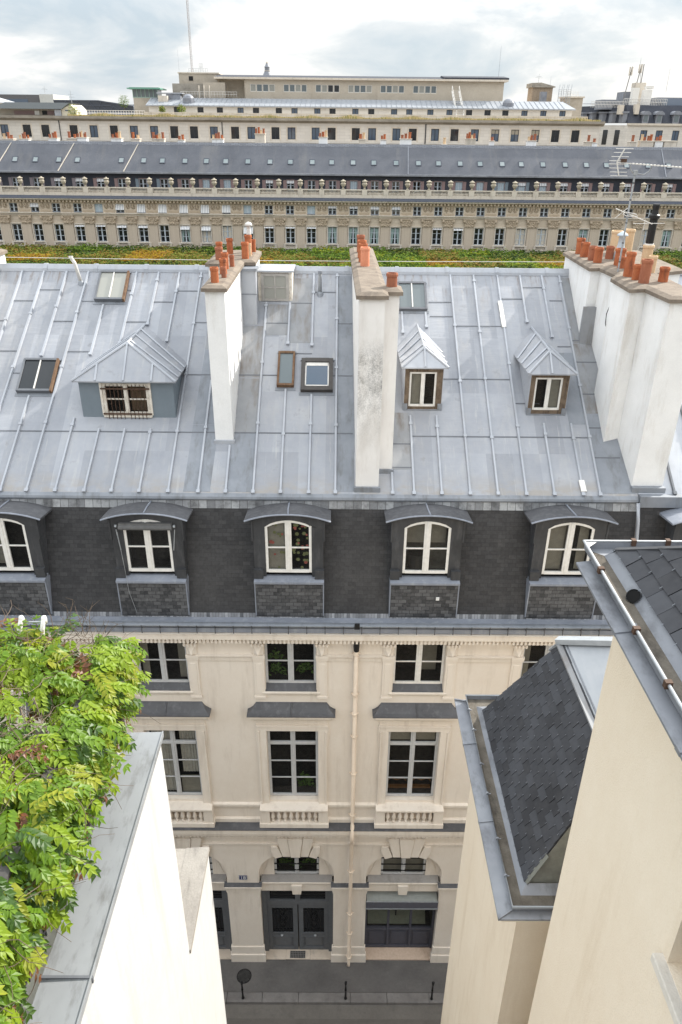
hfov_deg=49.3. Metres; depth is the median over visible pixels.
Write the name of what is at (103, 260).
clipped tree
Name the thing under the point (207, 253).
clipped tree
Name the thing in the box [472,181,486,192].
dormer window
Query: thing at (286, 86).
window
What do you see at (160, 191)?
palace wing
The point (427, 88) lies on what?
window
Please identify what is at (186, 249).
clipped tree
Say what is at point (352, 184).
dormer window
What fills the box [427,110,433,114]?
attic window
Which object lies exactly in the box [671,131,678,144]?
window
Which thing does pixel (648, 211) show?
window
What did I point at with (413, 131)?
window
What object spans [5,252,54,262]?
clipped tree
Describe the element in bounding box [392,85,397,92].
window
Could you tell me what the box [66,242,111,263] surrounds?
clipped tree
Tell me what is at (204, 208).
window
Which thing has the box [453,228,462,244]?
window
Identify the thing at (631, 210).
window
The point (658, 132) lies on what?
window
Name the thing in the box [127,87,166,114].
roof pavilion
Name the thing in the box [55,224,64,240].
window
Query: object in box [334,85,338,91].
window
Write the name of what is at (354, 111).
attic window
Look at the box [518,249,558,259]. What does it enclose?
clipped tree
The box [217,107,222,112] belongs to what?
attic window
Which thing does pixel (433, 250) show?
clipped tree
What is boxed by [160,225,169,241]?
window
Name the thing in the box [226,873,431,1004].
ground
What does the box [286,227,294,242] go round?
window
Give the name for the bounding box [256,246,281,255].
clipped tree
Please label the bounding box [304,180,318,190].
dormer window
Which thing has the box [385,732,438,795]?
window
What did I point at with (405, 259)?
clipped tree
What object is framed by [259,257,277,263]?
clipped tree
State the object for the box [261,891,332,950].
entrance door
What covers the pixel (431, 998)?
bollard
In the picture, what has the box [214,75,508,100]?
office block
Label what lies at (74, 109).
roof shrub
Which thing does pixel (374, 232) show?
window
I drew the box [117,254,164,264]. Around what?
clipped tree
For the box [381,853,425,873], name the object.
window
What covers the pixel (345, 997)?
bollard
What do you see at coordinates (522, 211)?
window
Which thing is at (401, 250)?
clipped tree
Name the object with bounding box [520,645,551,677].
window
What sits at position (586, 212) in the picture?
window
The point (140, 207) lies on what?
window
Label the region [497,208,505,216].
window
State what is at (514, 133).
window
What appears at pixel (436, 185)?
dormer window
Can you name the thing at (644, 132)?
window
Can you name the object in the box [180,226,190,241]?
window
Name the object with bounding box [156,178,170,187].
dormer window
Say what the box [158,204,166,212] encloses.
window
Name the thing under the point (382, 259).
clipped tree
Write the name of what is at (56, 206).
window
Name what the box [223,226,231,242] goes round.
window
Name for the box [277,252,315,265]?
clipped tree
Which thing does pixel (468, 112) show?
attic window
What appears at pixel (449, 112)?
attic window
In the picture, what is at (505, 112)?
attic window
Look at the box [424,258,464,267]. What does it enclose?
clipped tree
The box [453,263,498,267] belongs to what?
clipped tree
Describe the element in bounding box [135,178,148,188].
dormer window
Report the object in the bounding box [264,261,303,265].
clipped tree
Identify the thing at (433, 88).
window
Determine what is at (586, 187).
dormer window
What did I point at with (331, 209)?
window
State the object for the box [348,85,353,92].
window
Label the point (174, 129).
window
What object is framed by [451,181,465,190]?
dormer window
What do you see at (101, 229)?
window
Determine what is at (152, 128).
window
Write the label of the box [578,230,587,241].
window
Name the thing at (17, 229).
window
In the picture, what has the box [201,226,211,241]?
window
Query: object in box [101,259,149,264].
clipped tree
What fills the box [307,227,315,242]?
window
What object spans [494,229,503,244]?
window
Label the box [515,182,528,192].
dormer window
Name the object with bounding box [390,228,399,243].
window
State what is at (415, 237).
window
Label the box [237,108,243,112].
attic window
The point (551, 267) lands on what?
clipped tree
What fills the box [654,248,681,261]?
clipped tree
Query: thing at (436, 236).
window
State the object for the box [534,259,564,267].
clipped tree
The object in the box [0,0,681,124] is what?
sky
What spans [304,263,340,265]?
clipped tree
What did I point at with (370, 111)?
attic window
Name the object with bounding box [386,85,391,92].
window
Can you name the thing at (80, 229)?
window
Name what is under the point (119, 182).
dormer window
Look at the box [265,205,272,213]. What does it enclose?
window
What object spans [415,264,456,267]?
clipped tree
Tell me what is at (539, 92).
brown roof hut
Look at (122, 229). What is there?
window
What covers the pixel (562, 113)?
attic window
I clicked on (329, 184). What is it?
dormer window
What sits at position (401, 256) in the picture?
clipped tree
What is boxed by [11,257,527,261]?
overhead cable
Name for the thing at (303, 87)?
window
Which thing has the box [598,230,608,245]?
window
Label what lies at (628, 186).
dormer window
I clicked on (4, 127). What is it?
window
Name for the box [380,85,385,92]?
window
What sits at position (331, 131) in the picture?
window
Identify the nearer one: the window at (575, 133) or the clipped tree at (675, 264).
the clipped tree at (675, 264)
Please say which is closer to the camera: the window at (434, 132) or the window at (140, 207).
the window at (140, 207)
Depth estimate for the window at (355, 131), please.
165.08 m
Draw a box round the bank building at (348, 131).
[0,94,605,146]
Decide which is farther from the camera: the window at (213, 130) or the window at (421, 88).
the window at (421, 88)
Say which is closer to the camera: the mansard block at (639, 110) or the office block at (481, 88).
the office block at (481, 88)
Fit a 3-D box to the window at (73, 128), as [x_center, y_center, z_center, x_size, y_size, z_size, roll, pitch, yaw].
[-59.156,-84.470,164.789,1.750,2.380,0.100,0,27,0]
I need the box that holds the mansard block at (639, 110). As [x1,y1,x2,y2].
[581,83,681,146]
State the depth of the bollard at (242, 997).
26.44 m
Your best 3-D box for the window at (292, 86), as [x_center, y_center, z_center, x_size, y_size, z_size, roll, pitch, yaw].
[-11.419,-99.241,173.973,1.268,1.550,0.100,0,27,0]
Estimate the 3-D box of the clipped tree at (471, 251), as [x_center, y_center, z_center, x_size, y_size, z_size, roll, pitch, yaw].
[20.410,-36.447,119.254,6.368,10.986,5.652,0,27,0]
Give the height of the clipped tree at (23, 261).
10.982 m
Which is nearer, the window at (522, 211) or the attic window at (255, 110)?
the window at (522, 211)
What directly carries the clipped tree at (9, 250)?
on the ground at (430, 912)
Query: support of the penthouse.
on the bank building at (348, 131)
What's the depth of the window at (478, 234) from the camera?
123.12 m
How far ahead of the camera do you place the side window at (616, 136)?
210.52 m
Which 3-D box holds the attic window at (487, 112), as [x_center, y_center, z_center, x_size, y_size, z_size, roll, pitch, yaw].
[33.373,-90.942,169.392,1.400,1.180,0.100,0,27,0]
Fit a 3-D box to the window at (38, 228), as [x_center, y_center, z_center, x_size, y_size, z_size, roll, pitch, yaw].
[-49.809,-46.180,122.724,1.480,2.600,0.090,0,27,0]
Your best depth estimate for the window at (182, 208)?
120.80 m
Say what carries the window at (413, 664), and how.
in the townhouse
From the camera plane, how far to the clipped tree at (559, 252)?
118.09 m
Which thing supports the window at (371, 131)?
in the bank building at (348, 131)
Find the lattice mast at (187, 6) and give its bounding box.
[186,1,192,71]
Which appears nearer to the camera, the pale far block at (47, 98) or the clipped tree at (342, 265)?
the clipped tree at (342, 265)
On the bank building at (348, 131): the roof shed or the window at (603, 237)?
the roof shed
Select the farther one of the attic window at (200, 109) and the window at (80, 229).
the attic window at (200, 109)
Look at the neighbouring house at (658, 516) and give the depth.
20.23 m
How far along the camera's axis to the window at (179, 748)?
23.65 m
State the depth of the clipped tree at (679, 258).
112.59 m
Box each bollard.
[240,980,245,1000]
[343,981,347,1000]
[429,981,434,1001]
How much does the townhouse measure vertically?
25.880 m
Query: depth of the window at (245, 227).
122.17 m
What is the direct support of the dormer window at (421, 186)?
in the palace wing
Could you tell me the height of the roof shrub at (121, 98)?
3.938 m
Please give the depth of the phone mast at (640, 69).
209.18 m
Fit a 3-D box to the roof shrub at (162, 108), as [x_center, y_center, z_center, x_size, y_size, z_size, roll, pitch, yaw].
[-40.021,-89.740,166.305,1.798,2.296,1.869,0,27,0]
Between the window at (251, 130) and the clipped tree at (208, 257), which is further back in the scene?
the window at (251, 130)
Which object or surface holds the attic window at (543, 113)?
in the bank building at (348, 131)
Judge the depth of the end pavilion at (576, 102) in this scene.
178.09 m
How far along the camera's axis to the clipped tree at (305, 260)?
107.72 m
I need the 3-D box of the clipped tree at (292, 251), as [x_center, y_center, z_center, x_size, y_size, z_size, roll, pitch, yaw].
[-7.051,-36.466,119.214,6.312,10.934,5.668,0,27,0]
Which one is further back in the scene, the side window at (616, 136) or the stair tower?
the side window at (616, 136)
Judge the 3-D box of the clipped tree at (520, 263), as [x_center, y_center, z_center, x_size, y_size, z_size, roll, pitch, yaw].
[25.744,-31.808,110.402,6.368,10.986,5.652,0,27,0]
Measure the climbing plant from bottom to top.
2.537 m
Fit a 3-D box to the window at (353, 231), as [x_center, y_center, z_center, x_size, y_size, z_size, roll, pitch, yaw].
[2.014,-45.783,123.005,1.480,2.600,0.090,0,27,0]
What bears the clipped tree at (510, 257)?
on the ground at (430, 912)
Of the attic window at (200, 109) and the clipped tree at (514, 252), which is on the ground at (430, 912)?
the clipped tree at (514, 252)
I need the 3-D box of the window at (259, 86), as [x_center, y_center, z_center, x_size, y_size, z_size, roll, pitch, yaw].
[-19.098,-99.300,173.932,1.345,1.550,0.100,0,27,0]
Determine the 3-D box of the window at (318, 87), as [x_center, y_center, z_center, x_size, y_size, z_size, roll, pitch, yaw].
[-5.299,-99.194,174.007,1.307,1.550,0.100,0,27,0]
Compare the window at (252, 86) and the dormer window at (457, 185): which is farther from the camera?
the window at (252, 86)
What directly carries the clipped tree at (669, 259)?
on the ground at (430, 912)
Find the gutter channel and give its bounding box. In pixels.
[225,1004,442,1018]
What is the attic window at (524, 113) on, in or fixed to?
in the bank building at (348, 131)
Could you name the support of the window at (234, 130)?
in the bank building at (348, 131)
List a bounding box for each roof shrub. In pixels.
[68,104,80,114]
[118,96,128,111]
[158,105,165,111]
[177,104,185,113]
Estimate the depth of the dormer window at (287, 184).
121.99 m
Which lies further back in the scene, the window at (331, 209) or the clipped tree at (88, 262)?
the window at (331, 209)
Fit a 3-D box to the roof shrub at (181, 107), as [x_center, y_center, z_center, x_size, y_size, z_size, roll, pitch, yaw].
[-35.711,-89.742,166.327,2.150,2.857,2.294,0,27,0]
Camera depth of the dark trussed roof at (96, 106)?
188.38 m
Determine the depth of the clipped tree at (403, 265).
105.05 m
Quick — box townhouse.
[0,204,681,966]
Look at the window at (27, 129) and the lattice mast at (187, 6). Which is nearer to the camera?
the window at (27, 129)
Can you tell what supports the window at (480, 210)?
in the palace wing
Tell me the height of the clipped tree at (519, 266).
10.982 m
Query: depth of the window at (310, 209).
121.19 m
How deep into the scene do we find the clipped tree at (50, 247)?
116.25 m
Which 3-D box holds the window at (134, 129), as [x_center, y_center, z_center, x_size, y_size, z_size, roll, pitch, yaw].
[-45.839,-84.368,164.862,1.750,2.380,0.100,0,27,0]
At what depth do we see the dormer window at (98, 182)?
121.81 m
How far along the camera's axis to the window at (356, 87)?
174.04 m
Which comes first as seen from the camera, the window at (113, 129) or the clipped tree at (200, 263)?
the clipped tree at (200, 263)
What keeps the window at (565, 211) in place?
in the palace wing
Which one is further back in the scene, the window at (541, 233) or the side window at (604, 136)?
the side window at (604, 136)
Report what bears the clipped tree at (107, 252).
on the ground at (430, 912)
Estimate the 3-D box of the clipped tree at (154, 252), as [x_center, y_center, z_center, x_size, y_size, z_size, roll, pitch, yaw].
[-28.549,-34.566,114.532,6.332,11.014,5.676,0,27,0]
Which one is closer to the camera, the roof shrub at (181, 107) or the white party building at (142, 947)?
the white party building at (142, 947)
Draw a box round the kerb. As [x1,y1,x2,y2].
[223,992,443,1004]
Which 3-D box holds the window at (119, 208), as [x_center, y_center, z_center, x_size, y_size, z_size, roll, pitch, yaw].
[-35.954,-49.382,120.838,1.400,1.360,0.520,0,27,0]
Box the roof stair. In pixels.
[452,86,463,116]
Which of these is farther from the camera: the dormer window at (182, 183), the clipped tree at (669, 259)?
the dormer window at (182, 183)
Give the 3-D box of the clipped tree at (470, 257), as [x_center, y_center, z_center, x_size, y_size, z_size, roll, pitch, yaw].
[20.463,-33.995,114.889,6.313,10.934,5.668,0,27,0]
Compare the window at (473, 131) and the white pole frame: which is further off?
the window at (473, 131)
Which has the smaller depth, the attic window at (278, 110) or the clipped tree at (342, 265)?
the clipped tree at (342, 265)
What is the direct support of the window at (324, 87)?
in the office block at (481, 88)
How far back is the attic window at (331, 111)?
169.20 m
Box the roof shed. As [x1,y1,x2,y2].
[156,92,184,101]
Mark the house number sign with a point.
(242, 877)
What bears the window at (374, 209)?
in the palace wing
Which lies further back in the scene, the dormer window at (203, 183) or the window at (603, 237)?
the window at (603, 237)
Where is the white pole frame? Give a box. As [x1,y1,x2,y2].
[17,615,48,735]
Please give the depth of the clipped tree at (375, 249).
117.26 m
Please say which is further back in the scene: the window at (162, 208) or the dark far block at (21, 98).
the dark far block at (21, 98)
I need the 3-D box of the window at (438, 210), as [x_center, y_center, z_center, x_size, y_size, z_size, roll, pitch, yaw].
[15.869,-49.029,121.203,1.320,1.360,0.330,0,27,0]
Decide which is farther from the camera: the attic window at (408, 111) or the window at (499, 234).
the attic window at (408, 111)
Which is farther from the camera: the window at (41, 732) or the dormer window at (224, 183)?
the dormer window at (224, 183)
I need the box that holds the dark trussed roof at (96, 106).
[53,100,143,114]
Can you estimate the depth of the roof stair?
170.33 m
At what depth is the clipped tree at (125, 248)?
116.57 m
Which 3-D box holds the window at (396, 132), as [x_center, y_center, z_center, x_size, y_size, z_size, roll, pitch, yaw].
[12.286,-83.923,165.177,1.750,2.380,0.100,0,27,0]
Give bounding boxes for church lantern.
[263,62,270,74]
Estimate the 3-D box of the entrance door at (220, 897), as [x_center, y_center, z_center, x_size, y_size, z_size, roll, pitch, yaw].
[-5.282,14.871,27.283,2.560,3.750,0.205,0,27,0]
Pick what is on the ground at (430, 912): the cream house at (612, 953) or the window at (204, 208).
the cream house at (612, 953)
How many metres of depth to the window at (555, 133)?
165.36 m
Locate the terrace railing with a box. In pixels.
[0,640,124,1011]
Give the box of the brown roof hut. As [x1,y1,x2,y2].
[526,83,555,101]
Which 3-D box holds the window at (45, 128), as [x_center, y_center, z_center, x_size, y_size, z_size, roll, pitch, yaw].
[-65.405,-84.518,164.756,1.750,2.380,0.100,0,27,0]
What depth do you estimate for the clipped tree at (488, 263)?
107.40 m
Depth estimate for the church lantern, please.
283.37 m
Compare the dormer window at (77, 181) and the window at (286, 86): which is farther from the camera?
the window at (286, 86)
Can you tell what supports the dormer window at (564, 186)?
in the palace wing
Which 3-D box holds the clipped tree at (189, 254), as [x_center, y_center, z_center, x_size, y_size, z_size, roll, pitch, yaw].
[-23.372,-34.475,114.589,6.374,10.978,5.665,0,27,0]
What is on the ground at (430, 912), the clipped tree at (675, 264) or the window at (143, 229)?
the clipped tree at (675, 264)
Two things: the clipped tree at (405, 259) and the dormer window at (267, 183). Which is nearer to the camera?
the clipped tree at (405, 259)
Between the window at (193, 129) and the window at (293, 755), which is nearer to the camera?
the window at (293, 755)
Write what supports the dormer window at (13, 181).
in the palace wing
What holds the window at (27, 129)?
in the bank building at (348, 131)
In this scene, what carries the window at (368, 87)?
in the office block at (481, 88)
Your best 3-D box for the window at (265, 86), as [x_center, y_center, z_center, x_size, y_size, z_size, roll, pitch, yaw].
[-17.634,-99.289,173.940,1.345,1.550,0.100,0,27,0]
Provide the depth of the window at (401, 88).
174.14 m
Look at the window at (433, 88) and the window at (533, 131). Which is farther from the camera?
the window at (433, 88)
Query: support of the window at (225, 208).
in the palace wing
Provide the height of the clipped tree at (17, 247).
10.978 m
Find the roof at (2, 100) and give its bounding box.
[0,98,12,103]
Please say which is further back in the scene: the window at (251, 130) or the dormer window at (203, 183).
the window at (251, 130)
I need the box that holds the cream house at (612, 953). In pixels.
[528,538,681,1023]
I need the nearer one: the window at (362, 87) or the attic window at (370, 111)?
the attic window at (370, 111)
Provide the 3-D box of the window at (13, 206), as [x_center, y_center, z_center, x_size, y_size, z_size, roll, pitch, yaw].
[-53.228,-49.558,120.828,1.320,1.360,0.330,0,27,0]
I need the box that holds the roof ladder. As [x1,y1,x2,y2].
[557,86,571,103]
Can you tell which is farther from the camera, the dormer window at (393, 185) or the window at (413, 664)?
the dormer window at (393, 185)
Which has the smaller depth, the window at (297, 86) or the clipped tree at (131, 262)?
the clipped tree at (131, 262)
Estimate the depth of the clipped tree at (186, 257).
107.99 m
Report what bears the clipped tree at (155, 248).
on the ground at (430, 912)
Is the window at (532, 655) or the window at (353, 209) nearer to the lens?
the window at (532, 655)
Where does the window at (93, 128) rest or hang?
in the bank building at (348, 131)
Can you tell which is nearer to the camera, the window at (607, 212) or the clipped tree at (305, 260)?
the clipped tree at (305, 260)
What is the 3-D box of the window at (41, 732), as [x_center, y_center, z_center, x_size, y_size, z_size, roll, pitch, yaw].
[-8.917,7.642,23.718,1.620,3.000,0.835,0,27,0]
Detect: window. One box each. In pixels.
[0,124,8,135]
[8,177,23,187]
[9,203,17,211]
[13,224,23,240]
[23,125,31,136]
[29,177,44,187]
[30,203,38,211]
[30,730,43,740]
[34,224,44,240]
[41,125,49,136]
[51,177,65,185]
[52,203,60,211]
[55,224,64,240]
[69,125,77,136]
[72,177,86,188]
[73,203,81,211]
[75,225,85,240]
[89,125,98,136]
[93,178,105,188]
[94,204,102,212]
[96,225,106,240]
[110,126,117,137]
[114,178,127,188]
[115,204,123,212]
[117,225,127,241]
[130,126,137,137]
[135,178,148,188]
[135,643,188,681]
[137,204,145,212]
[138,225,148,241]
[146,730,202,794]
[150,126,157,137]
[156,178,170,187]
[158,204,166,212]
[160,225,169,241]
[170,126,178,137]
[178,179,191,189]
[179,205,187,212]
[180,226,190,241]
[190,126,197,137]
[197,107,203,112]
[199,179,213,189]
[201,205,208,213]
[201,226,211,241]
[209,856,212,872]
[210,127,217,137]
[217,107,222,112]
[220,179,234,189]
[222,205,229,213]
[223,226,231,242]
[231,127,238,138]
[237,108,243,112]
[241,179,255,189]
[243,205,251,213]
[243,226,252,238]
[247,127,254,138]
[250,84,255,91]
[253,108,258,112]
[256,84,261,91]
[262,179,276,190]
[263,84,268,91]
[264,643,315,682]
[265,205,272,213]
[265,226,273,242]
[267,731,317,795]
[269,84,274,91]
[271,127,279,138]
[274,854,318,873]
[276,108,281,112]
[283,84,288,91]
[283,180,297,190]
[286,206,293,214]
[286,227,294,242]
[288,127,295,138]
[289,84,294,91]
[291,108,297,113]
[295,84,300,91]
[301,84,306,91]
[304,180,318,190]
[307,206,314,214]
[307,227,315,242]
[312,128,319,139]
[314,108,319,113]
[316,85,320,91]
[322,85,326,91]
[325,180,339,190]
[328,85,332,91]
[328,128,335,139]
[328,206,336,214]
[328,227,336,243]
[329,109,335,113]
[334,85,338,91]
[346,180,360,190]
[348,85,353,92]
[349,206,357,214]
[349,227,357,243]
[352,109,357,113]
[352,128,359,139]
[354,85,359,92]
[360,85,365,92]
[366,85,371,92]
[367,180,381,191]
[368,109,373,113]
[368,128,375,139]
[369,227,378,243]
[371,206,378,214]
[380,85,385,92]
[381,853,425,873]
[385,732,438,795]
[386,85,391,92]
[388,181,402,191]
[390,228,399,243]
[391,109,396,114]
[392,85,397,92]
[392,128,399,140]
[392,207,399,215]
[393,644,445,683]
[399,86,403,92]
[406,109,411,114]
[409,129,416,140]
[409,181,423,191]
[411,228,420,243]
[413,86,418,92]
[413,207,420,215]
[419,86,424,92]
[425,86,430,92]
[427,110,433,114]
[430,181,444,191]
[431,86,436,93]
[431,129,438,140]
[432,228,441,244]
[434,207,442,215]
[446,110,452,114]
[450,129,458,140]
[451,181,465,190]
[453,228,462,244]
[455,207,463,215]
[466,110,471,114]
[471,129,478,140]
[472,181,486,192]
[473,229,482,244]
[476,207,484,215]
[484,110,490,115]
[491,130,498,141]
[494,182,507,192]
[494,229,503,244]
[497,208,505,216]
[502,110,508,115]
[510,130,518,141]
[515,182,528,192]
[515,229,524,244]
[519,208,526,216]
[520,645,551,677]
[521,111,527,115]
[531,130,538,141]
[536,229,545,245]
[537,182,550,192]
[540,111,546,115]
[540,208,547,216]
[551,130,559,141]
[556,182,571,193]
[557,229,566,245]
[559,111,565,115]
[561,208,569,216]
[571,130,579,141]
[577,183,592,193]
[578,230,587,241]
[582,208,590,216]
[598,183,613,193]
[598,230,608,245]
[601,130,607,144]
[603,209,611,217]
[613,130,619,144]
[619,183,634,193]
[624,209,632,217]
[639,130,646,140]
[639,230,647,246]
[640,183,655,193]
[645,209,652,217]
[654,130,662,140]
[660,230,671,246]
[661,183,676,194]
[666,209,674,217]
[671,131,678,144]
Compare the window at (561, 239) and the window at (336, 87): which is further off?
the window at (336, 87)
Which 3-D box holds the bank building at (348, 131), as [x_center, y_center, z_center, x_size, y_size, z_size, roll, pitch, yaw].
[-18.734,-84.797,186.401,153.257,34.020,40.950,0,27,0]
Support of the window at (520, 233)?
in the palace wing
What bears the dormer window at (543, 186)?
in the palace wing
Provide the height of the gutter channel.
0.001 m
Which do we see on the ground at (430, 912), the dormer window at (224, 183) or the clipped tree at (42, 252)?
the clipped tree at (42, 252)
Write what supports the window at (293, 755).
in the townhouse
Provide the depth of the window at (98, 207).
121.01 m
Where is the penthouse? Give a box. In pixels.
[0,102,86,115]
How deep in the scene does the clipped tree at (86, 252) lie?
112.90 m
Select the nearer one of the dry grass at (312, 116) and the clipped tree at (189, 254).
the clipped tree at (189, 254)
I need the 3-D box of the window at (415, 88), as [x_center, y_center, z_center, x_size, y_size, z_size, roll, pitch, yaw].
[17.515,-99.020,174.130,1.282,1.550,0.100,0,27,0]
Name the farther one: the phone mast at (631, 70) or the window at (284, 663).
the phone mast at (631, 70)
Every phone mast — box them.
[623,67,632,100]
[636,64,644,82]
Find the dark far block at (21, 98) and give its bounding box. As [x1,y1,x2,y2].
[0,94,39,101]
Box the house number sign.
[239,875,246,879]
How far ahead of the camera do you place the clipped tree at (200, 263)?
104.38 m
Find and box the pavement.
[220,959,447,992]
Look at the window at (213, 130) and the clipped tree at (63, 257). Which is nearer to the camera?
the clipped tree at (63, 257)
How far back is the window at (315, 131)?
165.08 m
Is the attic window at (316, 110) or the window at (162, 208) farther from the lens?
the attic window at (316, 110)
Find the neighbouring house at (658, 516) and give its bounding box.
[634,274,681,539]
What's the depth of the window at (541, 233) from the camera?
123.18 m
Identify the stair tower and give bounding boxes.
[172,63,236,97]
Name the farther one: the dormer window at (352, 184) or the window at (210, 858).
the dormer window at (352, 184)
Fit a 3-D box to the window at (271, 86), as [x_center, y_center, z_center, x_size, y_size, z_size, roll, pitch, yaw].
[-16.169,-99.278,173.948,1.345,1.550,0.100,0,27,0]
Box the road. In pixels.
[226,1018,440,1023]
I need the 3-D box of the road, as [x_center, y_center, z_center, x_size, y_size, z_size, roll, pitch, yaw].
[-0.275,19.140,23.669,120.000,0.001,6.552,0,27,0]
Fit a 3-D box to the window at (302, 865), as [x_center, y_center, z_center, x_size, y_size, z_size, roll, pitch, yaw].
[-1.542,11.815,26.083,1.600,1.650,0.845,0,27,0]
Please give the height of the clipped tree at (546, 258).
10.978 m
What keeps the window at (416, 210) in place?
in the palace wing
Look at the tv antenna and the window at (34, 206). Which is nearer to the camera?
the tv antenna
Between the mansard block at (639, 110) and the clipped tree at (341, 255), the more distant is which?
the mansard block at (639, 110)
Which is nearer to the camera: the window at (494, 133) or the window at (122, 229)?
the window at (122, 229)
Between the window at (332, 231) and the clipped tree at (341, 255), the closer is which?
the clipped tree at (341, 255)
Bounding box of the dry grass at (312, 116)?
[67,112,600,120]
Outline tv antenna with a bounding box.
[609,148,681,271]
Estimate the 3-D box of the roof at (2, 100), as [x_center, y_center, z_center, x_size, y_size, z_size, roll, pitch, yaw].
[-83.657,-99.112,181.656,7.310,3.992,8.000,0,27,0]
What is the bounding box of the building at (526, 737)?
[441,636,612,1023]
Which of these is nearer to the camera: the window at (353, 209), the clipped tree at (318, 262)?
the clipped tree at (318, 262)
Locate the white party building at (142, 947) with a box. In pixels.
[13,731,226,1023]
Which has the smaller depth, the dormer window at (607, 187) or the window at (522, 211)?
the window at (522, 211)
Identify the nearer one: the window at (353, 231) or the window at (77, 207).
the window at (77, 207)
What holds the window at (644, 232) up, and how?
in the palace wing
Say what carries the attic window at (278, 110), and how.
in the bank building at (348, 131)
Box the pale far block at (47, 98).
[39,94,68,102]
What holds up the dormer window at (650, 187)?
in the palace wing
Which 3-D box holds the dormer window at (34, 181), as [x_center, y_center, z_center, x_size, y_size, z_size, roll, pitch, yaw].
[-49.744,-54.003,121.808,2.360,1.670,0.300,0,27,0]
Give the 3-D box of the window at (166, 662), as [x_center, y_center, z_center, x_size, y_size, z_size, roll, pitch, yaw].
[-5.170,4.094,21.879,1.540,1.720,0.835,0,27,0]
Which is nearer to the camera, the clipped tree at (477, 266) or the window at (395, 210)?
the clipped tree at (477, 266)
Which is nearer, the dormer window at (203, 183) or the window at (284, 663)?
the window at (284, 663)
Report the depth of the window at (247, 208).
121.10 m
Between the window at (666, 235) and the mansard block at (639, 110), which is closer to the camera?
the window at (666, 235)
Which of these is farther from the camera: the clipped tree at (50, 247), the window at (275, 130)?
the window at (275, 130)
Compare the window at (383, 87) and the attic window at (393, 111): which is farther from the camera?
the window at (383, 87)
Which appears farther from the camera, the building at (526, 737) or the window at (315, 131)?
the window at (315, 131)
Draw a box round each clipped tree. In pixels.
[0,243,41,252]
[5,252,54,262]
[6,249,31,256]
[6,259,33,263]
[21,249,65,257]
[21,259,70,263]
[29,244,75,255]
[42,253,93,263]
[56,250,101,258]
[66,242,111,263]
[69,260,108,263]
[79,255,127,263]
[92,249,136,262]
[101,244,143,257]
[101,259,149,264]
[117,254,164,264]
[130,249,173,262]
[136,245,178,261]
[144,260,189,264]
[157,254,200,264]
[165,250,205,264]
[170,244,213,260]
[178,260,207,264]
[195,254,210,263]
[203,250,214,258]
[206,244,240,252]
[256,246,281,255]
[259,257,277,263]
[260,250,279,262]
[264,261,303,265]
[273,255,314,265]
[277,247,313,261]
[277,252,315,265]
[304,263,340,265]
[310,250,349,265]
[310,257,350,265]
[312,245,348,264]
[339,262,382,266]
[348,246,385,259]
[348,251,386,259]
[349,255,390,265]
[379,263,420,266]
[384,246,421,257]
[384,256,426,266]
[385,252,423,265]
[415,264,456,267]
[418,248,453,266]
[418,251,459,265]
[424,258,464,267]
[449,248,490,267]
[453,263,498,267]
[457,253,494,265]
[459,257,504,267]
[486,248,521,260]
[490,252,530,262]
[494,264,537,267]
[499,258,538,267]
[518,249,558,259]
[525,254,564,267]
[532,263,563,268]
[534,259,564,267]
[552,249,575,258]
[653,253,679,263]
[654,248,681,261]
[667,262,681,268]
[671,254,681,265]
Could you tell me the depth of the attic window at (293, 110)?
169.11 m
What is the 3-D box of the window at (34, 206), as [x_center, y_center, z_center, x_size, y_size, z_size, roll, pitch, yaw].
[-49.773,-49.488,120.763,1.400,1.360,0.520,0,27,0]
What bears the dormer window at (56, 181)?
in the palace wing
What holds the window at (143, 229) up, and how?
in the palace wing
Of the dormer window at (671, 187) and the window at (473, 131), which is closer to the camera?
the dormer window at (671, 187)
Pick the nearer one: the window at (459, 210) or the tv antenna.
the tv antenna
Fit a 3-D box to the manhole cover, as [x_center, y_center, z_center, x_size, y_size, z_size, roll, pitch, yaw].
[-3.559,17.049,27.293,0.550,0.011,0.550,0,27,0]
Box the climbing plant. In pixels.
[0,598,158,1023]
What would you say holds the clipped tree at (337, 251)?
on the ground at (430, 912)
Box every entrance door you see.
[212,890,231,950]
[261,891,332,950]
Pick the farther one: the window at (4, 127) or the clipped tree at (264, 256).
the window at (4, 127)
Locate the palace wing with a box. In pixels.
[0,127,681,265]
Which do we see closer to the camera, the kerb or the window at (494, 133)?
the kerb
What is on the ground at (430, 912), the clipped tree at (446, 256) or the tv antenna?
the clipped tree at (446, 256)
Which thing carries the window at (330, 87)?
in the office block at (481, 88)
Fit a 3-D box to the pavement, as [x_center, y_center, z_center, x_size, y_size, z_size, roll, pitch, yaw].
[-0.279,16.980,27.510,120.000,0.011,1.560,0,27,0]
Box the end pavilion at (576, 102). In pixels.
[559,92,584,118]
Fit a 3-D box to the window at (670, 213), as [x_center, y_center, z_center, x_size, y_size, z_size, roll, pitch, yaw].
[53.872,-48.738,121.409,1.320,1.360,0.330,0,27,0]
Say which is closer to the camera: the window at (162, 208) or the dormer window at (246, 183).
the window at (162, 208)
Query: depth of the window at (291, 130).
165.08 m
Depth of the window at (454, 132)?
165.26 m
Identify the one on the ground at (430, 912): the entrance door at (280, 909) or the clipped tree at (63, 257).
the clipped tree at (63, 257)
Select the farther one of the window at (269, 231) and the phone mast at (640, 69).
the phone mast at (640, 69)
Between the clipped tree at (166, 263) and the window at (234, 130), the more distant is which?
the window at (234, 130)
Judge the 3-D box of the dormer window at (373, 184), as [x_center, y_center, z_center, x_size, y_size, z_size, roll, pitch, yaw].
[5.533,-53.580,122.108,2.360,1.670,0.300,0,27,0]
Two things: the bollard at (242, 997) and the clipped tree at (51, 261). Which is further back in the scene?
the clipped tree at (51, 261)

